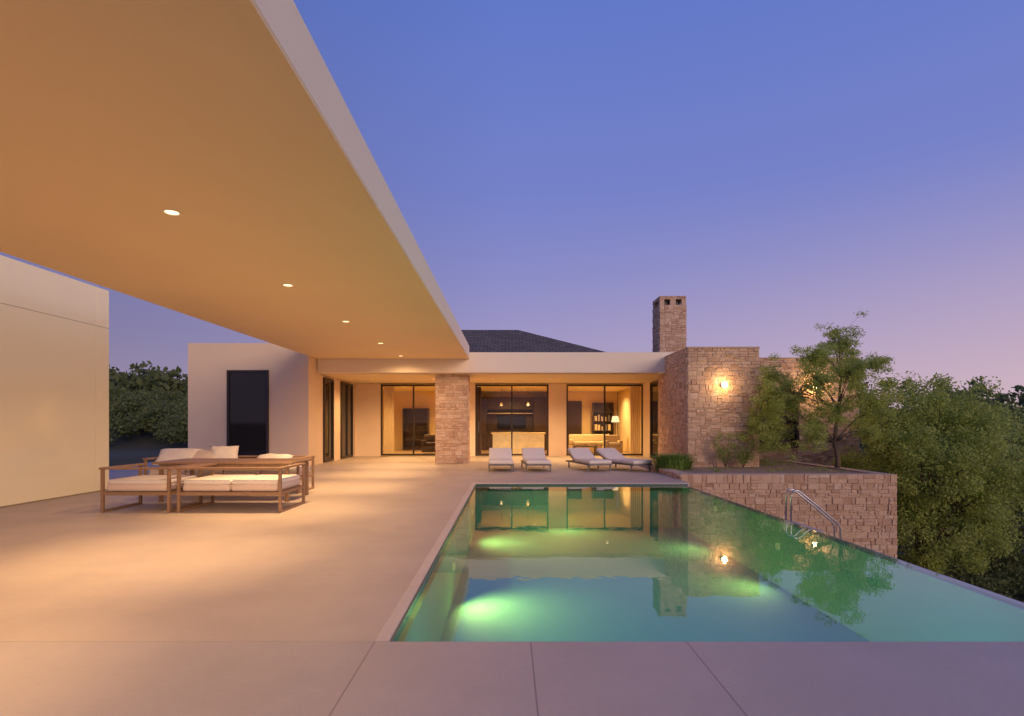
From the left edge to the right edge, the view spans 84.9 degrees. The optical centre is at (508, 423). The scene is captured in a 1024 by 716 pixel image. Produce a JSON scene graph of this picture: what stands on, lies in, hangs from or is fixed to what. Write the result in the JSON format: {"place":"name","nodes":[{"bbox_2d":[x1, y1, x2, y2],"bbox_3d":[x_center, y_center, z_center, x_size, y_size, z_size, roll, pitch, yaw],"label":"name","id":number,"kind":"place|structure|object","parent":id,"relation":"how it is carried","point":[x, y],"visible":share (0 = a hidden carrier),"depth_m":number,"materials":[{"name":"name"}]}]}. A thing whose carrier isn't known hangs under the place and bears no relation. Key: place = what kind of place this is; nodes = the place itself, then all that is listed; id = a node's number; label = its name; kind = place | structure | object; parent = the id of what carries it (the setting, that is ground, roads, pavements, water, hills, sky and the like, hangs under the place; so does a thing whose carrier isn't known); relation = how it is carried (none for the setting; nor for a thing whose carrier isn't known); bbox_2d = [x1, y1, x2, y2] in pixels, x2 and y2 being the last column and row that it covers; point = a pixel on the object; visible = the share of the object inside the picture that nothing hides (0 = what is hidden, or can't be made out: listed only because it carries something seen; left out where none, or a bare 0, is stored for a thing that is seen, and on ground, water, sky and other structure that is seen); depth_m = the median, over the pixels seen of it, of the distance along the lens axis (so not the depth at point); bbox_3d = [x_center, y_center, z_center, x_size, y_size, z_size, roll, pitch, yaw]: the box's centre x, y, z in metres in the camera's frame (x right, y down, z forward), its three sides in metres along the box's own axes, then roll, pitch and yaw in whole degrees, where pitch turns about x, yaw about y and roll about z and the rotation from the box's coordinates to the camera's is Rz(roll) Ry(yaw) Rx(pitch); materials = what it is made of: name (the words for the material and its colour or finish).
{"place":"outdoors","nodes":[
{"label":"outdoors","id":0,"kind":"place"},
{"bbox_2d":[0,456,689,641],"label":"terrace","id":1,"kind":"structure","parent":0,"point":[341,553],"depth_m":5.99,"materials":[{"name":"concrete"}]},
{"bbox_2d":[0,255,108,507],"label":"panel wall","id":2,"kind":"structure","parent":1,"relation":"on","point":[54,386],"depth_m":10.29,"materials":[{"name":"beige paint"}]},
{"bbox_2d":[99,463,203,512],"bbox_3d":[-5.875,1.045,9.275,1.120,0.710,0.980,0,0,0],"label":"outdoor armchair","id":3,"kind":"object","parent":1,"relation":"on","point":[140,485],"visible":0.8,"depth_m":8.86,"materials":[{"name":"beige fabric"}]},
{"bbox_2d":[143,456,314,493],"bbox_3d":[-5.750,1.045,11.650,3.130,0.710,0.930,0,0,0],"label":"outdoor sofa","id":4,"kind":"object","parent":1,"relation":"on","point":[297,470],"visible":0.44,"depth_m":11.26,"materials":[{"name":"brown wood"}]},
{"bbox_2d":[152,448,202,464],"bbox_3d":[-6.850,0.693,11.597,0.850,0.357,0.397,0,0,-7],"label":"scatter pillow","id":5,"kind":"object","parent":4,"relation":"on","point":[172,454],"visible":0.6,"depth_m":11.53,"materials":[{"name":"beige fabric"}]},
{"bbox_2d":[192,450,214,457],"bbox_3d":[-6.350,0.713,11.650,0.750,0.326,0.404,0,0,11],"label":"scatter pillow","id":6,"kind":"object","parent":4,"relation":"on","point":[203,453],"visible":0.36,"depth_m":11.56,"materials":[{"name":"fabric"}]},
{"bbox_2d":[210,446,238,457],"bbox_3d":[-5.951,0.659,11.722,0.550,0.381,0.324,0,0,-26],"label":"scatter pillow","id":7,"kind":"object","parent":4,"relation":"on","point":[225,451],"visible":0.59,"depth_m":11.67,"materials":[{"name":"beige fabric"}]},
{"bbox_2d":[257,453,292,457],"bbox_3d":[-4.950,0.770,11.700,0.780,0.288,0.356,0,0,6],"label":"scatter pillow","id":8,"kind":"object","parent":4,"relation":"on","point":[270,455],"visible":0.3,"depth_m":11.68,"materials":[{"name":"beige fabric"}]},
{"bbox_2d":[152,458,313,501],"bbox_3d":[-5.100,1.042,10.508,2.500,0.715,1.117,0,0,0],"label":"outdoor table","id":9,"kind":"object","parent":1,"relation":"on","point":[250,462],"visible":0.83,"depth_m":10.12,"materials":[{"name":"brown wood"}]},
{"bbox_2d":[175,463,305,512],"bbox_3d":[-4.400,1.045,9.325,1.670,0.710,1.080,0,0,0],"label":"outdoor sofa","id":10,"kind":"object","parent":1,"relation":"on","point":[279,484],"visible":1,"depth_m":8.86,"materials":[{"name":"beige fabric"}]},
{"bbox_2d":[488,448,513,471],"bbox_3d":[-0.248,1.089,17.149,0.740,0.623,1.900,0,0,-2],"label":"sun lounger","id":11,"kind":"object","parent":1,"relation":"on","point":[500,456],"visible":1,"depth_m":17.39,"materials":[{"name":"white fabric"}]},
{"bbox_2d":[521,448,551,471],"bbox_3d":[0.813,1.089,17.148,0.740,0.623,1.900,0,0,-3],"label":"sun lounger","id":12,"kind":"object","parent":1,"relation":"on","point":[534,456],"visible":1,"depth_m":17.39,"materials":[{"name":"white fabric"}]},
{"bbox_2d":[566,448,611,471],"bbox_3d":[2.436,1.089,17.218,0.740,0.623,1.900,0,0,-15],"label":"sun lounger","id":13,"kind":"object","parent":1,"relation":"on","point":[584,456],"visible":1,"depth_m":17.36,"materials":[{"name":"white fabric"}]},
{"bbox_2d":[595,448,651,471],"bbox_3d":[3.465,1.089,17.134,0.740,0.623,1.900,0,0,-29],"label":"sun lounger","id":14,"kind":"object","parent":1,"relation":"on","point":[614,456],"visible":0.79,"depth_m":17.17,"materials":[{"name":"white fabric"}]},
{"bbox_2d":[374,483,1023,641],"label":"swimming pool","id":15,"kind":"structure","parent":1,"relation":"in","point":[527,587],"depth_m":7.14,"materials":[{"name":"teal liquid"}]},
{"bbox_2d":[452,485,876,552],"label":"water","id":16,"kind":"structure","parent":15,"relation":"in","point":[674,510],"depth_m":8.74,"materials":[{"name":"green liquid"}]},
{"bbox_2d":[477,387,480,453],"bbox_3d":[-1.500,-0.125,25.285,0.500,3.050,0.630,0,0,0],"label":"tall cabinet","id":17,"kind":"object","parent":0,"point":[478,420],"visible":0.33,"depth_m":25.00,"materials":[{"name":"brown wood"}]},
{"bbox_2d":[0,642,1023,715],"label":"pavement","id":18,"kind":"structure","parent":0,"point":[511,678],"depth_m":3.07,"materials":[{"name":"stone"}]},
{"bbox_2d":[0,0,1023,411],"label":"sky","id":19,"kind":"structure","parent":0,"point":[558,169],"materials":[{"name":"blue"}]},
{"bbox_2d":[491,433,545,453],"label":"kitchen island","id":20,"kind":"structure","parent":0,"point":[523,440],"depth_m":26.00,"materials":[{"name":"paint"}]},
{"bbox_2d":[109,426,1023,602],"bbox_3d":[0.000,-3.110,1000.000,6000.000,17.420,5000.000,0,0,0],"label":"ground","id":21,"kind":"structure","parent":0,"point":[126,450],"depth_m":33.51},
{"bbox_2d":[0,0,859,468],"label":"house","id":22,"kind":"structure","parent":21,"relation":"on","point":[210,160],"depth_m":7.21,"materials":[{"name":"paint"}]},
{"bbox_2d":[227,370,268,457],"bbox_3d":[-8.600,-0.240,18.470,1.360,3.040,0.100,0,0,0],"label":"window","id":23,"kind":"structure","parent":22,"relation":"in","point":[247,390],"depth_m":18.47,"materials":[{"name":"black glass"}]},
{"bbox_2d":[323,377,333,461],"bbox_3d":[-6.600,-0.135,20.475,0.100,3.030,1.050,0,0,0],"label":"door","id":24,"kind":"structure","parent":22,"relation":"in","point":[328,384],"depth_m":20.49,"materials":[{"name":"brown metal"}]},
{"bbox_2d":[340,382,352,458],"bbox_3d":[-6.600,-0.135,22.800,0.100,3.030,1.600,0,0,0],"label":"door","id":25,"kind":"structure","parent":22,"relation":"in","point":[346,389],"depth_m":22.76,"materials":[{"name":"brown metal"}]},
{"bbox_2d":[384,387,393,453],"bbox_3d":[-5.100,-0.140,24.420,0.800,3.020,0.100,0,0,0],"label":"curtain","id":26,"kind":"object","parent":22,"relation":"hanging from","point":[388,420],"visible":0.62,"depth_m":24.42,"materials":[{"name":"fabric"}]},
{"bbox_2d":[381,384,435,455],"bbox_3d":[-4.275,-0.155,24.100,2.450,3.050,0.100,0,0,0],"label":"glass door","id":27,"kind":"structure","parent":22,"relation":"in","point":[382,385],"depth_m":24.05,"materials":[{"name":"brown metal"}]},
{"bbox_2d":[402,408,428,449],"bbox_3d":[-4.925,0.300,29.740,1.350,2.200,0.480,0,0,0],"label":"bookcase","id":28,"kind":"object","parent":22,"relation":"on","point":[421,422],"visible":0.83,"depth_m":29.94,"materials":[{"name":"brown wood"}]},
{"bbox_2d":[421,435,434,451],"bbox_3d":[-3.550,0.920,26.040,0.900,0.800,0.920,0,0,0],"label":"sofa","id":29,"kind":"object","parent":22,"relation":"on","point":[428,443],"visible":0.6,"depth_m":25.60,"materials":[{"name":"brown"}]},
{"bbox_2d":[475,384,548,455],"bbox_3d":[0.135,-0.155,24.100,3.150,3.050,0.100,0,0,0],"label":"glass door","id":30,"kind":"structure","parent":22,"relation":"in","point":[476,385],"depth_m":24.05,"materials":[{"name":"brown metal"}]},
{"bbox_2d":[481,397,546,449],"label":"kitchen cabinets","id":31,"kind":"object","parent":22,"relation":"on","point":[496,417],"visible":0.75,"depth_m":29.50,"materials":[{"name":"brown wood"}]},
{"bbox_2d":[568,401,581,444],"bbox_3d":[3.150,0.100,29.920,1.500,2.600,0.120,0,0,0],"label":"interior door","id":32,"kind":"structure","parent":22,"relation":"in","point":[574,417],"depth_m":29.90,"materials":[{"name":"brown wood"}]},
{"bbox_2d":[568,401,581,444],"bbox_3d":[3.520,0.100,29.940,0.760,2.600,0.080,0,0,0],"label":"door leaf","id":33,"kind":"structure","parent":32,"relation":"in","point":[574,407],"depth_m":29.90,"materials":[{"name":"brown wood"}]},
{"bbox_2d":[572,446,597,453],"bbox_3d":[3.450,1.205,25.400,1.100,0.390,0.600,0,0,0],"label":"coffee table","id":34,"kind":"object","parent":22,"relation":"on","point":[595,447],"visible":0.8,"depth_m":25.10,"materials":[{"name":"brown wood"}]},
{"bbox_2d":[568,434,608,451],"bbox_3d":[3.900,0.920,26.840,2.000,0.800,0.920,0,0,0],"label":"sofa","id":35,"kind":"object","parent":22,"relation":"on","point":[585,439],"visible":0.65,"depth_m":27.08,"materials":[{"name":"beige fabric"}]},
{"bbox_2d":[592,403,613,434],"bbox_3d":[5.000,0.150,29.785,1.100,2.500,0.370,0,0,0],"label":"bookcase","id":36,"kind":"object","parent":22,"relation":"on","point":[597,408],"visible":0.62,"depth_m":29.93,"materials":[{"name":"brown wood"}]},
{"bbox_2d":[566,384,642,455],"bbox_3d":[4.125,-0.155,24.100,3.310,3.050,0.100,0,0,0],"label":"glass door","id":37,"kind":"structure","parent":22,"relation":"in","point":[567,385],"depth_m":24.05,"materials":[{"name":"brown metal"}]},
{"bbox_2d":[602,435,622,452],"bbox_3d":[4.700,0.920,25.390,0.800,0.800,0.820,0,0,0],"label":"sofa","id":38,"kind":"object","parent":22,"relation":"on","point":[614,441],"visible":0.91,"depth_m":25.03,"materials":[{"name":"beige fabric"}]},
{"bbox_2d":[611,416,618,434],"bbox_3d":[5.250,0.515,27.600,0.400,1.770,0.400,0,0,0],"label":"floor lamp","id":39,"kind":"object","parent":22,"relation":"on","point":[615,419],"visible":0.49,"depth_m":27.47,"materials":[{"name":"white metal"}]},
{"bbox_2d":[630,387,639,453],"bbox_3d":[5.635,-0.140,24.420,0.770,3.020,0.100,0,0,0],"label":"curtain","id":40,"kind":"object","parent":22,"relation":"hanging from","point":[634,420],"visible":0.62,"depth_m":24.43,"materials":[{"name":"fabric"}]},
{"bbox_2d":[650,380,658,458],"bbox_3d":[5.740,-0.135,21.450,0.100,3.030,2.300,0,0,0],"label":"door","id":41,"kind":"structure","parent":22,"relation":"in","point":[654,423],"depth_m":22.05,"materials":[{"name":"brown metal"}]},
{"bbox_2d":[109,361,1023,566],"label":"woodland","id":42,"kind":"object","parent":21,"relation":"on","point":[154,400],"visible":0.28,"depth_m":46.25,"materials":[{"name":"green plant"}]},
{"bbox_2d":[651,460,897,557],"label":"planter wall","id":43,"kind":"structure","parent":21,"relation":"on","point":[859,506],"depth_m":13.99,"materials":[{"name":"stone"}]},
{"bbox_2d":[641,451,703,472],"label":"ornamental grass","id":44,"kind":"object","parent":43,"relation":"on","point":[678,461],"depth_m":15.86,"materials":[{"name":"green plant"}]},
{"bbox_2d":[712,430,739,466],"bbox_3d":[6.413,0.749,16.546,0.852,1.127,0.471,0,0,0],"label":"shrub","id":45,"kind":"object","parent":43,"relation":"on","point":[722,455],"visible":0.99,"depth_m":16.52,"materials":[{"name":"green plant"}]},
{"bbox_2d":[728,441,757,467],"bbox_3d":[6.911,0.911,16.464,0.851,0.803,0.417,0,0,-16],"label":"shrub","id":46,"kind":"object","parent":43,"relation":"on","point":[744,459],"visible":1,"depth_m":16.43,"materials":[{"name":"green plant"}]},
{"bbox_2d":[707,456,843,472],"bbox_3d":[7.338,1.259,16.982,3.651,0.418,4.118,0,0,0],"label":"ground cover","id":47,"kind":"object","parent":43,"relation":"in","point":[766,464],"visible":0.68,"depth_m":17.08,"materials":[{"name":"green plant"}]},
{"bbox_2d":[737,309,900,467],"bbox_3d":[9.020,-0.947,16.161,4.542,4.516,2.810,0,0,-6],"label":"olive tree","id":48,"kind":"object","parent":43,"relation":"on","point":[847,371],"visible":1,"depth_m":15.89,"materials":[{"name":"green plant"}]},
{"bbox_2d":[787,520,824,532],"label":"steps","id":49,"kind":"structure","parent":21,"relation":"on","point":[808,526],"depth_m":8.77,"materials":[{"name":"stone"}]},
{"bbox_2d":[785,489,840,538],"bbox_3d":[4.850,1.973,8.930,0.807,1.853,0.188,0,0,0],"label":"handrail","id":50,"kind":"object","parent":49,"relation":"on","point":[814,505],"visible":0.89,"depth_m":8.85,"materials":[{"name":"metal"}]},
{"bbox_2d":[831,370,1023,576],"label":"oak tree","id":51,"kind":"object","parent":21,"relation":"on","point":[925,515],"visible":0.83,"depth_m":15.81,"materials":[{"name":"green plant"}]},
{"bbox_2d":[897,536,1023,601],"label":"slope shrubbery","id":52,"kind":"object","parent":21,"relation":"on","point":[1013,567],"visible":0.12,"depth_m":18.18,"materials":[{"name":"green plant"}]},
{"bbox_2d":[899,406,1023,575],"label":"oak tree","id":53,"kind":"object","parent":21,"relation":"on","point":[1011,456],"visible":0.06,"depth_m":20.06,"materials":[{"name":"green plant"}]}
]}

